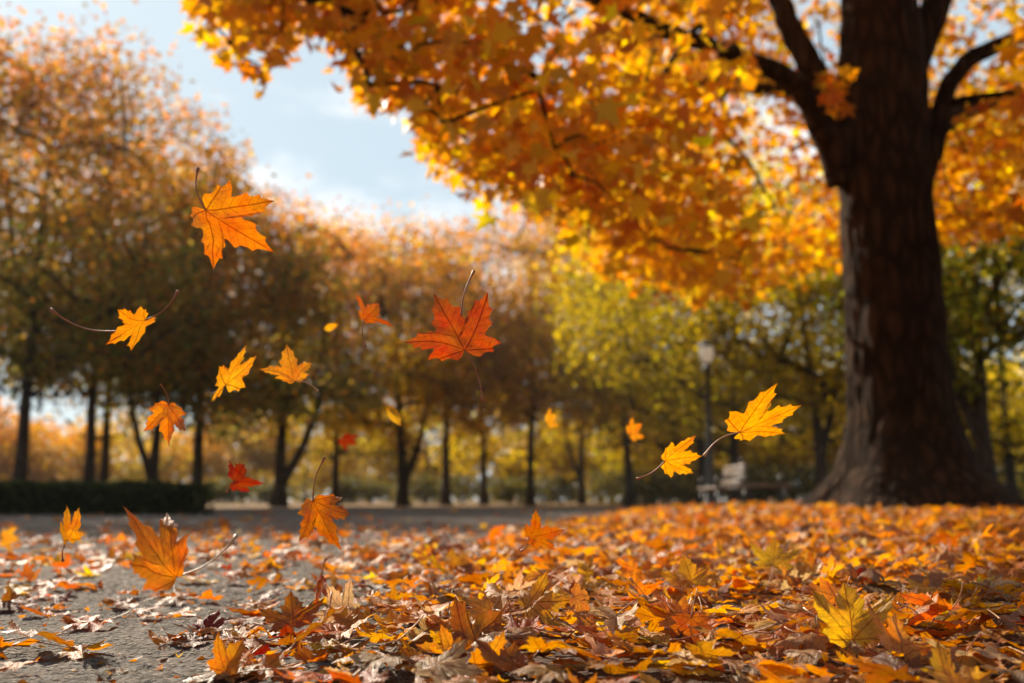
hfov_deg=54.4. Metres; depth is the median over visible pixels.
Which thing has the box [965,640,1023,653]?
fallen leaf
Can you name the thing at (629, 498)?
park tree
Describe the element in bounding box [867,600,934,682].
fallen leaf
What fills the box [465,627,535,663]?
fallen leaf
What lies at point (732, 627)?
fallen leaf
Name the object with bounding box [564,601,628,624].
fallen leaf
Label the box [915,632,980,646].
fallen leaf
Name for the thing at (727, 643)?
fallen leaf
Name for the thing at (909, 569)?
fallen leaf
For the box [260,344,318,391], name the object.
falling leaf
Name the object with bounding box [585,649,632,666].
fallen leaf
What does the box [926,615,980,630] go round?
fallen leaf
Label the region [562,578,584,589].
fallen leaf
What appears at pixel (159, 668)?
leaf crumbs
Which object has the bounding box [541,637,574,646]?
fallen leaf
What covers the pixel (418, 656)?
fallen leaf
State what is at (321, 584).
falling leaf
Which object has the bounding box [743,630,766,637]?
fallen leaf
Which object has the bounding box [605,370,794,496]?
tree
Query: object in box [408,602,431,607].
fallen leaf
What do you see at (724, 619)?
fallen leaf
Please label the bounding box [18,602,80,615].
fallen leaf
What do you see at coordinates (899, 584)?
fallen leaf
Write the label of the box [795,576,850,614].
fallen leaf
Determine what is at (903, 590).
fallen leaf
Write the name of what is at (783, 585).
fallen leaf
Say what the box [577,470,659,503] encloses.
shrub
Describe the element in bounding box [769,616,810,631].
fallen leaf
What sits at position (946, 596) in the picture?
fallen leaf
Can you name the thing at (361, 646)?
fallen leaf
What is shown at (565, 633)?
fallen leaf
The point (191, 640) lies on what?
fallen leaf
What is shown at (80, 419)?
distant wood
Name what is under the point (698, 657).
fallen leaf
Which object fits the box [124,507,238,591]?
falling leaf
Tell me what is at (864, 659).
fallen leaf
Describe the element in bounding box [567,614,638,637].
fallen leaf
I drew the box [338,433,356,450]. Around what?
falling leaf
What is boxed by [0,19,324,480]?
park tree
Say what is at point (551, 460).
tree
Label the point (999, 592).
fallen leaf
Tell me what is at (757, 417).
falling leaf
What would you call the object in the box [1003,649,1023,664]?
fallen leaf
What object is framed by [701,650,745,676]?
fallen leaf
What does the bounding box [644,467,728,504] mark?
shrub
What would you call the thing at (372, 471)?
tree
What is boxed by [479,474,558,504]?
shrub
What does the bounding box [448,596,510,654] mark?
fallen leaf
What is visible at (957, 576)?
fallen leaf
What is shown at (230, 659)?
fallen leaf
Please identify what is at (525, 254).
park tree
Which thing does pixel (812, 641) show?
fallen leaf
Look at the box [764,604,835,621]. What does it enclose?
fallen leaf
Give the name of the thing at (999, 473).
shrub
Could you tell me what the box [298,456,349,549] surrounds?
falling leaf
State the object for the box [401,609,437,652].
fallen leaf
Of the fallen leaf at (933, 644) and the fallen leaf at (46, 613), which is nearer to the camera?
the fallen leaf at (933, 644)
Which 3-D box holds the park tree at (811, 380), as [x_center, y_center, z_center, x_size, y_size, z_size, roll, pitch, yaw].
[7.999,0.000,25.752,8.939,8.947,9.341,0,-9,0]
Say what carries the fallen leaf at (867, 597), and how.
on the fallen leaf
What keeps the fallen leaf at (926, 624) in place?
on the ground
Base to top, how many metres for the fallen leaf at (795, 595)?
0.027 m
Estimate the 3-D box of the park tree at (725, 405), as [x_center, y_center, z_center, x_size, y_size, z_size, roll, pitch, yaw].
[6.806,-0.548,30.538,11.595,11.530,11.898,0,-9,0]
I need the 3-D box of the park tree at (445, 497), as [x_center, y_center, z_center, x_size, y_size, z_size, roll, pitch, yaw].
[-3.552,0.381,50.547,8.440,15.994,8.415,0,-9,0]
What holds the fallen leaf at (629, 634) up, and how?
on the ground
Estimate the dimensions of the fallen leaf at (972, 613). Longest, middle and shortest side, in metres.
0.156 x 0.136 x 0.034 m
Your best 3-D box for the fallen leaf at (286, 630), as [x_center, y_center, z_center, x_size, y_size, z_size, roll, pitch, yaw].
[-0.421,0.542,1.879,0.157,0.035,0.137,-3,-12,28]
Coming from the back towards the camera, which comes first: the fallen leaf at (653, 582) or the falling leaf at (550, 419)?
the falling leaf at (550, 419)
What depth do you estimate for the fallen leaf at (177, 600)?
2.46 m
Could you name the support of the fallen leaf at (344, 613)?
on the path
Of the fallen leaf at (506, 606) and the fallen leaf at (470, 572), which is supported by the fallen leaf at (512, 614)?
the fallen leaf at (506, 606)
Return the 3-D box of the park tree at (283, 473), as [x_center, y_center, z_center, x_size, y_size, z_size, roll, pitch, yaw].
[-9.496,0.438,38.739,12.867,12.178,12.220,0,-9,0]
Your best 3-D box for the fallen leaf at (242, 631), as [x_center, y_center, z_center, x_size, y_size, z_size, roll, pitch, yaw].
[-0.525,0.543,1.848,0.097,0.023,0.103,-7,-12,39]
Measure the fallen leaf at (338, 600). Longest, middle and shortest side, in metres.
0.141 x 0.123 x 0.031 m
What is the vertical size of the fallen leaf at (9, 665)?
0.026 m
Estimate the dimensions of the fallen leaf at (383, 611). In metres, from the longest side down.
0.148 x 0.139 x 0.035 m
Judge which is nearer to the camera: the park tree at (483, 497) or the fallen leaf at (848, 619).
the fallen leaf at (848, 619)
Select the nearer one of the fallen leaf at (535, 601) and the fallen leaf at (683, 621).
the fallen leaf at (683, 621)
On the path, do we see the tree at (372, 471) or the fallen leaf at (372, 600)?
the fallen leaf at (372, 600)
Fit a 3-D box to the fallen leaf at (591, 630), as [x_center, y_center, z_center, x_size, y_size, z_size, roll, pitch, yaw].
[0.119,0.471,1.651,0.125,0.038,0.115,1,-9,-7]
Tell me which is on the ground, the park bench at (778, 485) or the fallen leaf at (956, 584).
the park bench at (778, 485)
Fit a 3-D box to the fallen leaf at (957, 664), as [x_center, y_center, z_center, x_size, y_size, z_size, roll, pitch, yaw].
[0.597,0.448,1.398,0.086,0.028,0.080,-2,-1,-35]
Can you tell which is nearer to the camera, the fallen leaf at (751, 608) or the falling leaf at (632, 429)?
the fallen leaf at (751, 608)
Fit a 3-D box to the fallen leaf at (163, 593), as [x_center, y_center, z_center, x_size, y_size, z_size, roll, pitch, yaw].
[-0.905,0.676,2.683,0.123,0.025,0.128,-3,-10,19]
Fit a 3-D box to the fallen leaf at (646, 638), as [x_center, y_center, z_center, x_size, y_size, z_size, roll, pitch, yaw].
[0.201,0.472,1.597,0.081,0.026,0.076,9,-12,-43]
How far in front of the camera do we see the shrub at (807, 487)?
40.66 m
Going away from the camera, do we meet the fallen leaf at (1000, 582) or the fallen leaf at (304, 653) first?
the fallen leaf at (304, 653)
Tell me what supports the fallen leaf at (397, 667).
on the path
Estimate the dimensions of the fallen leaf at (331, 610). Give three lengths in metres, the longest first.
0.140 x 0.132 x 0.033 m
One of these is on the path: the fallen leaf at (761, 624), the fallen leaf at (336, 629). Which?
the fallen leaf at (336, 629)
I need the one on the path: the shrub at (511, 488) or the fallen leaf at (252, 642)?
the fallen leaf at (252, 642)
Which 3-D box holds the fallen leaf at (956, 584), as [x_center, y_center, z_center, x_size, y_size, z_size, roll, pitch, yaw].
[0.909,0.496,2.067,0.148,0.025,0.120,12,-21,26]
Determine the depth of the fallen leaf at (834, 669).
1.39 m
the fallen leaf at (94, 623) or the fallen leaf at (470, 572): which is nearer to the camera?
the fallen leaf at (94, 623)
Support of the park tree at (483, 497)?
on the ground
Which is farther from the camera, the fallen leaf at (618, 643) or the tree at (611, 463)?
the tree at (611, 463)
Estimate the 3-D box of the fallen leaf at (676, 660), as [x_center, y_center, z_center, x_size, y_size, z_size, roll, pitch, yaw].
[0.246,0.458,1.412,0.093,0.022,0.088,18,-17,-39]
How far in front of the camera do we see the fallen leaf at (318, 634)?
1.88 m
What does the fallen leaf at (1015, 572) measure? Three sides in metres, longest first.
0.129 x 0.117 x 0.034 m
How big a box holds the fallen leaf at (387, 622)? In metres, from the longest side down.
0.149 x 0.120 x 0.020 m
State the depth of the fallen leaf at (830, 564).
2.58 m
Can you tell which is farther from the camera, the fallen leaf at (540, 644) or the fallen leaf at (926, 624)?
the fallen leaf at (926, 624)
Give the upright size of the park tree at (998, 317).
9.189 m
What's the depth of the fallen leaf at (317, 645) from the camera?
1.65 m
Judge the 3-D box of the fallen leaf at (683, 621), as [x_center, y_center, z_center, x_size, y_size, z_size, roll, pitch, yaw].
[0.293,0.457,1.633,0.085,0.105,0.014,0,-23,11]
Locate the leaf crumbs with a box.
[0,545,584,682]
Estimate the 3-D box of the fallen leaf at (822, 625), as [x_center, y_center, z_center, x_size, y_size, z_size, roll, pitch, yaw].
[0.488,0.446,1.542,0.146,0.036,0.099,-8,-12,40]
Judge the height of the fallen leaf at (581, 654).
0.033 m
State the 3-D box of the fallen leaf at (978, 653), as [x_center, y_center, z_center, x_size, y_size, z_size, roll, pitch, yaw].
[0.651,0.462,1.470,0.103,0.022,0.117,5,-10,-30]
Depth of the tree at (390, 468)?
81.48 m
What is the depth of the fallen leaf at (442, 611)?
2.00 m
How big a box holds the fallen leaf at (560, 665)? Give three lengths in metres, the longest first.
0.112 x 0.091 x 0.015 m
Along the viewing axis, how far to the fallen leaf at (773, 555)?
2.49 m
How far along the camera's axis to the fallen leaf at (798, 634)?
1.52 m
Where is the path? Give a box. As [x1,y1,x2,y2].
[0,508,630,682]
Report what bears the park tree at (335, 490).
on the ground
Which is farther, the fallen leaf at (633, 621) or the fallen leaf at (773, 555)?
the fallen leaf at (773, 555)
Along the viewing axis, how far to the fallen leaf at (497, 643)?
1.44 m
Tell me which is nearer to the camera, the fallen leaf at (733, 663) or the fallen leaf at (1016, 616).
the fallen leaf at (733, 663)
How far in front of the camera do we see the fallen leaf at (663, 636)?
1.62 m
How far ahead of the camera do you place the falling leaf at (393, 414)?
2.60 m
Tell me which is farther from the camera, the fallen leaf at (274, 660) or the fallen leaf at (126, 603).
the fallen leaf at (126, 603)
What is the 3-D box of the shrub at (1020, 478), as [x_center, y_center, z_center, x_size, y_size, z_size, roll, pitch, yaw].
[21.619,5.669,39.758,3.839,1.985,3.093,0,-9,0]
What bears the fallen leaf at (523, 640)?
on the fallen leaf at (541, 654)
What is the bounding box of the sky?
[0,0,1023,499]
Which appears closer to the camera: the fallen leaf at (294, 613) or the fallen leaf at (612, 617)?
the fallen leaf at (612, 617)
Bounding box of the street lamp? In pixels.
[698,340,716,504]
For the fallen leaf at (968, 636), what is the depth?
1.54 m
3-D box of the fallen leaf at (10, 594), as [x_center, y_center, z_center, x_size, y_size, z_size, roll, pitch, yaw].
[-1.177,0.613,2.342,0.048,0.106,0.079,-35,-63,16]
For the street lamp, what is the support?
on the ground
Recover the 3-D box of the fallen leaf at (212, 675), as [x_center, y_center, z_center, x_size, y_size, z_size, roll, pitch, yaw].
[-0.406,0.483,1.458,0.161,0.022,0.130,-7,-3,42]
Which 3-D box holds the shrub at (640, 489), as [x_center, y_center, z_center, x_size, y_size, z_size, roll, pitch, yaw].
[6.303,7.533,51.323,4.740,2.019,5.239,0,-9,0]
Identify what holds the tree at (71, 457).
on the ground
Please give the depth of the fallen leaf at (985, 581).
2.23 m
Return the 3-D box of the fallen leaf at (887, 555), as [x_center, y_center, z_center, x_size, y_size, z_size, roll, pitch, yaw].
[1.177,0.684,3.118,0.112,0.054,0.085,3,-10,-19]
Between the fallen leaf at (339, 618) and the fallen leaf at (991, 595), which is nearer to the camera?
the fallen leaf at (339, 618)
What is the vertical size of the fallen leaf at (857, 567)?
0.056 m
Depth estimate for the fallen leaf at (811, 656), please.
1.39 m
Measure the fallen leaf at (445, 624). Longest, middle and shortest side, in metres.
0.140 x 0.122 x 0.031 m
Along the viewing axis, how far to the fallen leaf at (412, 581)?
2.69 m
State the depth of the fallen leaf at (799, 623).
1.69 m
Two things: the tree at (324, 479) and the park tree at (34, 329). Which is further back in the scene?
the tree at (324, 479)
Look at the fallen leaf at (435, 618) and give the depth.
1.68 m
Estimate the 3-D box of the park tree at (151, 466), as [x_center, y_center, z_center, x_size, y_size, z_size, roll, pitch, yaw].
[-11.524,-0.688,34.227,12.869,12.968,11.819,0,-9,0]
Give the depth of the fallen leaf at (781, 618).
1.70 m
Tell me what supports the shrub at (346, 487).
on the ground
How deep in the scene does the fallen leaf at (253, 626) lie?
2.04 m
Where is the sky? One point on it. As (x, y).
(302, 126)
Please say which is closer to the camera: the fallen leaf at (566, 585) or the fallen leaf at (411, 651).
the fallen leaf at (411, 651)
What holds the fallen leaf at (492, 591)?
on the fallen leaf
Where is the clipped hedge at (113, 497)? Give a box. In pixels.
[0,478,215,514]
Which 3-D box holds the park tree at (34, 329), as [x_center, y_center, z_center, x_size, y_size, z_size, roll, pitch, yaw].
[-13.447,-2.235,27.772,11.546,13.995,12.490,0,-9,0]
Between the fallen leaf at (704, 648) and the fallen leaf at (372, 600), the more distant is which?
the fallen leaf at (372, 600)
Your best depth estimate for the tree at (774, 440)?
55.32 m
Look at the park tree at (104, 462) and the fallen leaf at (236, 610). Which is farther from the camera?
the park tree at (104, 462)
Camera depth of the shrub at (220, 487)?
60.77 m
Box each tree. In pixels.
[0,0,257,480]
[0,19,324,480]
[0,21,98,242]
[0,119,367,481]
[0,145,278,481]
[0,396,53,487]
[0,413,115,482]
[31,142,380,482]
[53,406,191,482]
[95,179,434,506]
[149,393,300,502]
[176,0,1023,512]
[212,202,458,505]
[227,403,378,502]
[263,194,550,505]
[292,401,434,502]
[349,406,485,501]
[370,199,515,505]
[378,247,594,504]
[384,184,657,505]
[428,389,599,503]
[489,210,673,504]
[492,219,775,505]
[533,94,838,504]
[538,405,649,502]
[544,123,844,503]
[586,409,722,501]
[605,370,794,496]
[643,147,1019,488]
[688,350,846,502]
[753,361,839,472]
[773,46,1023,479]
[826,347,1023,481]
[944,236,1023,496]
[986,355,1023,476]
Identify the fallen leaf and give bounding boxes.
[0,599,32,612]
[0,656,40,671]
[1,577,32,610]
[3,619,74,646]
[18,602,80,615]
[37,640,113,660]
[42,576,79,591]
[56,611,129,631]
[100,597,156,608]
[148,629,187,645]
[149,586,198,596]
[154,596,199,606]
[165,632,226,647]
[172,607,232,634]
[183,663,275,682]
[193,632,256,682]
[211,625,263,638]
[221,607,259,615]
[222,632,278,648]
[223,610,263,623]
[231,621,270,627]
[232,598,280,609]
[241,648,305,682]
[242,645,278,666]
[245,626,272,638]
[245,644,289,656]
[254,622,331,638]
[258,591,324,632]
[260,633,309,646]
[277,620,325,638]
[283,591,345,654]
[292,634,331,661]
[301,620,374,639]
[303,634,358,649]
[311,604,357,631]
[314,578,378,630]
[314,638,369,651]
[332,606,377,630]
[333,652,416,677]
[337,648,388,666]
[364,595,396,606]
[372,653,425,667]
[373,609,403,634]
[374,595,435,614]
[381,616,450,624]
[381,657,425,670]
[384,568,424,587]
[387,605,436,627]
[396,600,462,641]
[397,634,431,668]
[399,617,451,651]
[400,572,432,591]
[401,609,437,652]
[408,592,440,603]
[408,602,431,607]
[412,595,450,623]
[419,551,458,587]
[423,601,470,615]
[432,601,463,618]
[440,588,468,613]
[441,558,477,577]
[445,574,483,585]
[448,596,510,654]
[463,585,501,619]
[465,565,503,581]
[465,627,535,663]
[468,583,519,617]
[468,630,532,666]
[482,587,518,609]
[489,626,560,643]
[496,570,569,626]
[502,611,522,618]
[506,613,549,632]
[507,588,519,598]
[511,639,573,659]
[517,662,562,677]
[519,636,591,661]
[521,647,608,660]
[522,562,568,590]
[522,564,565,572]
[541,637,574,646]
[548,579,589,614]
[551,618,610,640]
[555,614,585,623]
[555,628,581,635]
[558,622,606,638]
[562,570,583,589]
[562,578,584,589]
[563,551,587,564]
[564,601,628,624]
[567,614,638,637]
[567,625,612,647]
[584,632,624,656]
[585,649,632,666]
[587,594,644,633]
[594,596,623,612]
[596,623,644,646]
[598,623,643,663]
[606,645,692,660]
[618,630,661,643]
[620,613,647,625]
[622,586,699,632]
[628,577,658,602]
[637,627,703,644]
[639,591,717,628]
[646,581,687,595]
[648,629,717,670]
[650,657,706,667]
[660,554,712,606]
[660,586,688,594]
[662,585,695,610]
[666,588,716,644]
[682,633,728,639]
[683,582,736,604]
[684,624,738,671]
[690,623,777,655]
[696,636,730,645]
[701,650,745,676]
[706,606,760,623]
[709,570,724,585]
[713,631,779,651]
[714,617,733,627]
[719,576,760,588]
[725,600,771,624]
[727,624,753,630]
[728,618,773,626]
[739,623,825,659]
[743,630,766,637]
[744,593,802,600]
[744,620,799,630]
[749,538,800,591]
[760,604,805,634]
[764,566,811,592]
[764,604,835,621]
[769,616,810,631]
[774,634,828,663]
[778,593,810,599]
[783,593,803,603]
[783,649,841,664]
[784,626,829,650]
[787,614,821,635]
[789,621,828,635]
[792,593,813,603]
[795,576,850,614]
[798,576,840,585]
[807,554,844,579]
[812,581,893,656]
[816,659,857,674]
[826,641,882,653]
[833,578,870,593]
[839,564,884,573]
[839,648,906,661]
[848,580,900,598]
[855,641,899,656]
[857,568,884,582]
[863,593,873,609]
[866,579,909,588]
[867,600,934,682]
[870,592,937,620]
[871,583,917,599]
[877,552,904,565]
[878,635,915,655]
[892,589,915,607]
[897,567,922,577]
[898,575,931,594]
[900,582,963,625]
[901,556,927,571]
[902,575,983,594]
[903,618,968,641]
[904,554,952,588]
[908,590,961,601]
[913,566,986,595]
[914,634,962,646]
[915,544,946,559]
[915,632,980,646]
[916,637,997,658]
[919,621,936,626]
[921,646,961,668]
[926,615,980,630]
[938,610,968,619]
[938,640,1004,660]
[940,602,1019,628]
[942,584,992,591]
[942,629,1023,642]
[944,573,972,579]
[951,588,981,604]
[952,549,991,574]
[953,633,1006,669]
[955,611,1006,627]
[960,621,1013,638]
[964,586,977,607]
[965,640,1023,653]
[966,579,989,588]
[970,589,1017,604]
[971,639,1023,664]
[972,578,996,601]
[980,569,1018,602]
[980,624,1023,650]
[990,560,1023,577]
[992,611,1023,622]
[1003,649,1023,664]
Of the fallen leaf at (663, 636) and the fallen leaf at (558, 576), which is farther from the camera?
the fallen leaf at (558, 576)
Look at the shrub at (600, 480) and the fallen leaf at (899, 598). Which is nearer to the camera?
the fallen leaf at (899, 598)
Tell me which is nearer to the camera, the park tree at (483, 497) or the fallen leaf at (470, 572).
the fallen leaf at (470, 572)
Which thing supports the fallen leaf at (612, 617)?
on the fallen leaf at (646, 638)
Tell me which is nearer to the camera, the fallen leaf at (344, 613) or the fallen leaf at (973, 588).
the fallen leaf at (344, 613)
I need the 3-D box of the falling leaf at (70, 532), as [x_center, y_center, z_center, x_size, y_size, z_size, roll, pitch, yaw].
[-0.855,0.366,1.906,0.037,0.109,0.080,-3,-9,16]
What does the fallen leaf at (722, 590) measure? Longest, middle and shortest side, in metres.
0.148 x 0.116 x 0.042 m
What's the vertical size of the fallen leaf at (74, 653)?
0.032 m
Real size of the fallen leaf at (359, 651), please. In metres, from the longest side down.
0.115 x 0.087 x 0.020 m
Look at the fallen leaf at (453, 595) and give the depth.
2.07 m
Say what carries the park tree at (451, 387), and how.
on the ground
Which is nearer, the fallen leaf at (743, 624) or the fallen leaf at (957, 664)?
the fallen leaf at (957, 664)
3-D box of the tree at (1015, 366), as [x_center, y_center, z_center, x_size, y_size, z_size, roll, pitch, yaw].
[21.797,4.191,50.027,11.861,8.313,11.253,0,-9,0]
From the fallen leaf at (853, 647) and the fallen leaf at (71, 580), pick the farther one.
the fallen leaf at (71, 580)
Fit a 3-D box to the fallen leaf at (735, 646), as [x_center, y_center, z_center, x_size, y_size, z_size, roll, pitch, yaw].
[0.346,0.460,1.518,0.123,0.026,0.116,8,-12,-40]
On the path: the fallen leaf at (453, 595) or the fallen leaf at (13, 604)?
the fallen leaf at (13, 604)
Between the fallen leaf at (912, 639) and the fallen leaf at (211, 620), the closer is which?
the fallen leaf at (912, 639)
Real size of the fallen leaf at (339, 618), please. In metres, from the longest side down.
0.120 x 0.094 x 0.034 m
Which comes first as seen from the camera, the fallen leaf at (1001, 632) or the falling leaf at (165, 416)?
the fallen leaf at (1001, 632)
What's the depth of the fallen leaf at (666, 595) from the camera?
1.93 m
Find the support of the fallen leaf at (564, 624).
on the ground
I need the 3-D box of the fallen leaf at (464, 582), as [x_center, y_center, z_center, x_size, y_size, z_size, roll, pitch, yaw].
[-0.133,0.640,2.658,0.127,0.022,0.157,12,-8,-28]
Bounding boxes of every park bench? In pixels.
[697,464,745,507]
[737,474,791,505]
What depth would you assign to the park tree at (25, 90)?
25.25 m
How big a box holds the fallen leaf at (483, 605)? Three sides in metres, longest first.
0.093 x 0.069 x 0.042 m
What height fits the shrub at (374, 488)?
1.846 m
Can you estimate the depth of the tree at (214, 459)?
79.30 m
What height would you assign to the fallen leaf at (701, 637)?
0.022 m
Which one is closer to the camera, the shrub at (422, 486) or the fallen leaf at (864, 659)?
the fallen leaf at (864, 659)
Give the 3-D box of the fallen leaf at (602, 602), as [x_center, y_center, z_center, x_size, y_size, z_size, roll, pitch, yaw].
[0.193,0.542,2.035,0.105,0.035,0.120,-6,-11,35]
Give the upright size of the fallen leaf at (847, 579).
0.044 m
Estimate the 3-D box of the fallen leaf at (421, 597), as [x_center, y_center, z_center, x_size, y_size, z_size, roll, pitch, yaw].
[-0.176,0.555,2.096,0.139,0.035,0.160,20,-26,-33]
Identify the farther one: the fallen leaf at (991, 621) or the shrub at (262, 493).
the shrub at (262, 493)
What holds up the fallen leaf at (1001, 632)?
on the ground
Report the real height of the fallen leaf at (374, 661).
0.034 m
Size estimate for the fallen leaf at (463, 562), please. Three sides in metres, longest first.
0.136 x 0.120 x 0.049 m
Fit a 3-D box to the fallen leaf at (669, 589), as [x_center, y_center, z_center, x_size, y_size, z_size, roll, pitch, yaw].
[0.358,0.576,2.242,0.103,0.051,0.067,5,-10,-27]
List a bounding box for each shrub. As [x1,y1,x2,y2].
[96,477,126,481]
[207,475,254,504]
[248,480,302,503]
[287,474,362,503]
[347,479,396,503]
[383,472,460,503]
[431,473,494,503]
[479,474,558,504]
[518,473,586,503]
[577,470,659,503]
[589,468,679,504]
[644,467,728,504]
[679,464,804,504]
[741,461,833,503]
[997,460,1023,483]
[998,464,1023,499]
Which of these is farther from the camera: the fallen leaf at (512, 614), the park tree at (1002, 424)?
the park tree at (1002, 424)
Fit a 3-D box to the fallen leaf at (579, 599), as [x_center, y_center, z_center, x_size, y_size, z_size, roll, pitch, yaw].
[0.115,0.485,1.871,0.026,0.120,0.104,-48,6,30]
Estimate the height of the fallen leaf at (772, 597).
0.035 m
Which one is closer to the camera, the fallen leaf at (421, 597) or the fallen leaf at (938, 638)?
the fallen leaf at (938, 638)
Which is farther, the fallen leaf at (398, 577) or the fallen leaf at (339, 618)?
the fallen leaf at (398, 577)
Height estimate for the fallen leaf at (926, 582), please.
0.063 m
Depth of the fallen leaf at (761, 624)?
1.69 m
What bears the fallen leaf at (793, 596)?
on the ground
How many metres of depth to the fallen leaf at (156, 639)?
1.79 m
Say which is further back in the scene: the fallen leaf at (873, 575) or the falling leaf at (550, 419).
the falling leaf at (550, 419)
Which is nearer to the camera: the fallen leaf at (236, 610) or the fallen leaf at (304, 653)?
the fallen leaf at (304, 653)
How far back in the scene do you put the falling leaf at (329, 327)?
3.06 m
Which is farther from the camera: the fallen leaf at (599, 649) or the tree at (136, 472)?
the tree at (136, 472)
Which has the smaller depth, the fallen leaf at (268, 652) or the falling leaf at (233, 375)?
the fallen leaf at (268, 652)
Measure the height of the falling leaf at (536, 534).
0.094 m
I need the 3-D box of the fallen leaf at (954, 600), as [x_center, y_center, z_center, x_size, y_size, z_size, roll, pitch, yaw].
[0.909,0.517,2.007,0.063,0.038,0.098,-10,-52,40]
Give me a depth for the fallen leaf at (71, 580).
2.89 m
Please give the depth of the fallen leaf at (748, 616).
1.89 m
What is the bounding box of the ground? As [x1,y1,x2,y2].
[0,500,1023,682]
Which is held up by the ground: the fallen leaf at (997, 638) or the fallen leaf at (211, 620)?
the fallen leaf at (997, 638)
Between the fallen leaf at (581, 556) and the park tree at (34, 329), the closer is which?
the fallen leaf at (581, 556)
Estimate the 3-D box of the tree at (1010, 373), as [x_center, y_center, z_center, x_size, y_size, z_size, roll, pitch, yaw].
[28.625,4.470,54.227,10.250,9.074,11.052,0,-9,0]
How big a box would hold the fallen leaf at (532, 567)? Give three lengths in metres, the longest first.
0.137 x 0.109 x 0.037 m
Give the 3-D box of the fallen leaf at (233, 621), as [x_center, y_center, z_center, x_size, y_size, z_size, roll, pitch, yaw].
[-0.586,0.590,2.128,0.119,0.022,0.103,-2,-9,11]
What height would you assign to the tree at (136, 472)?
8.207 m
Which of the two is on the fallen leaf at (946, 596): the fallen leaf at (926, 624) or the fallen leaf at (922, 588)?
the fallen leaf at (922, 588)
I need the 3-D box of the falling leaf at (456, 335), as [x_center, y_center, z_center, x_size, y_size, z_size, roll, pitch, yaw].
[-0.111,-0.011,1.790,0.177,0.242,0.057,3,-9,-17]
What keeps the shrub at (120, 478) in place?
on the ground
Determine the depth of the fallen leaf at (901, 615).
1.61 m
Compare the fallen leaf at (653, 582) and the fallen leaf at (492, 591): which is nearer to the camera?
the fallen leaf at (492, 591)
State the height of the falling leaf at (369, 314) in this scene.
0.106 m
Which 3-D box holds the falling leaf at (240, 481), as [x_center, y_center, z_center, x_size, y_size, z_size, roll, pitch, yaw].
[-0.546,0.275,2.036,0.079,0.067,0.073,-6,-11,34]
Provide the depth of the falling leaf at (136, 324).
1.77 m
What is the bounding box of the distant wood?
[7,417,1020,501]
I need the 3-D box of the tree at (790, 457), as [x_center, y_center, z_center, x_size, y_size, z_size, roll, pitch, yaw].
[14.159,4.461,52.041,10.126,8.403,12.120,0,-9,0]
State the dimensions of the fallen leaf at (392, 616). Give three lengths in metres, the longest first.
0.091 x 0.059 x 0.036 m
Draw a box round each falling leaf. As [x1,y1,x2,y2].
[49,290,178,350]
[60,505,84,561]
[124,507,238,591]
[143,383,185,444]
[190,167,273,268]
[212,346,256,401]
[226,461,264,492]
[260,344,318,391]
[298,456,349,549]
[313,558,327,605]
[324,323,337,330]
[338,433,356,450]
[356,294,393,347]
[384,403,400,425]
[406,270,499,401]
[520,510,563,551]
[545,407,559,428]
[626,417,644,441]
[636,436,700,480]
[703,382,801,456]
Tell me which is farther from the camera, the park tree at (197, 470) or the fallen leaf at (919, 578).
the park tree at (197, 470)
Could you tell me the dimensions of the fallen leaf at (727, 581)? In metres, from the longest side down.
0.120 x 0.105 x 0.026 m
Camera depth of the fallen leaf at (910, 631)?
1.61 m
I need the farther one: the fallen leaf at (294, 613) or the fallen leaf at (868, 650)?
the fallen leaf at (294, 613)
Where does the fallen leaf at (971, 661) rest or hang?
on the ground
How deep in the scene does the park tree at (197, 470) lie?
34.64 m
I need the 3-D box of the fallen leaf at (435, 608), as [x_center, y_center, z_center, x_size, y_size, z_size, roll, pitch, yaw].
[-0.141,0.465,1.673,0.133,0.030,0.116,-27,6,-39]
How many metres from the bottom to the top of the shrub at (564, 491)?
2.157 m
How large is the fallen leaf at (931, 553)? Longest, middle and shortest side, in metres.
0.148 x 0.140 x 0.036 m
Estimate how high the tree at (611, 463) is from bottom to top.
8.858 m
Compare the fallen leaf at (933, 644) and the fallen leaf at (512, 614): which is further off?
the fallen leaf at (512, 614)
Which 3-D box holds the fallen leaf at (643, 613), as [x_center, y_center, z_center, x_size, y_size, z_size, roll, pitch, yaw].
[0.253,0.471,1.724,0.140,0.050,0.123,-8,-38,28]
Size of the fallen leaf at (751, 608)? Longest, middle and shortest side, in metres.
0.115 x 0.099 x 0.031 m

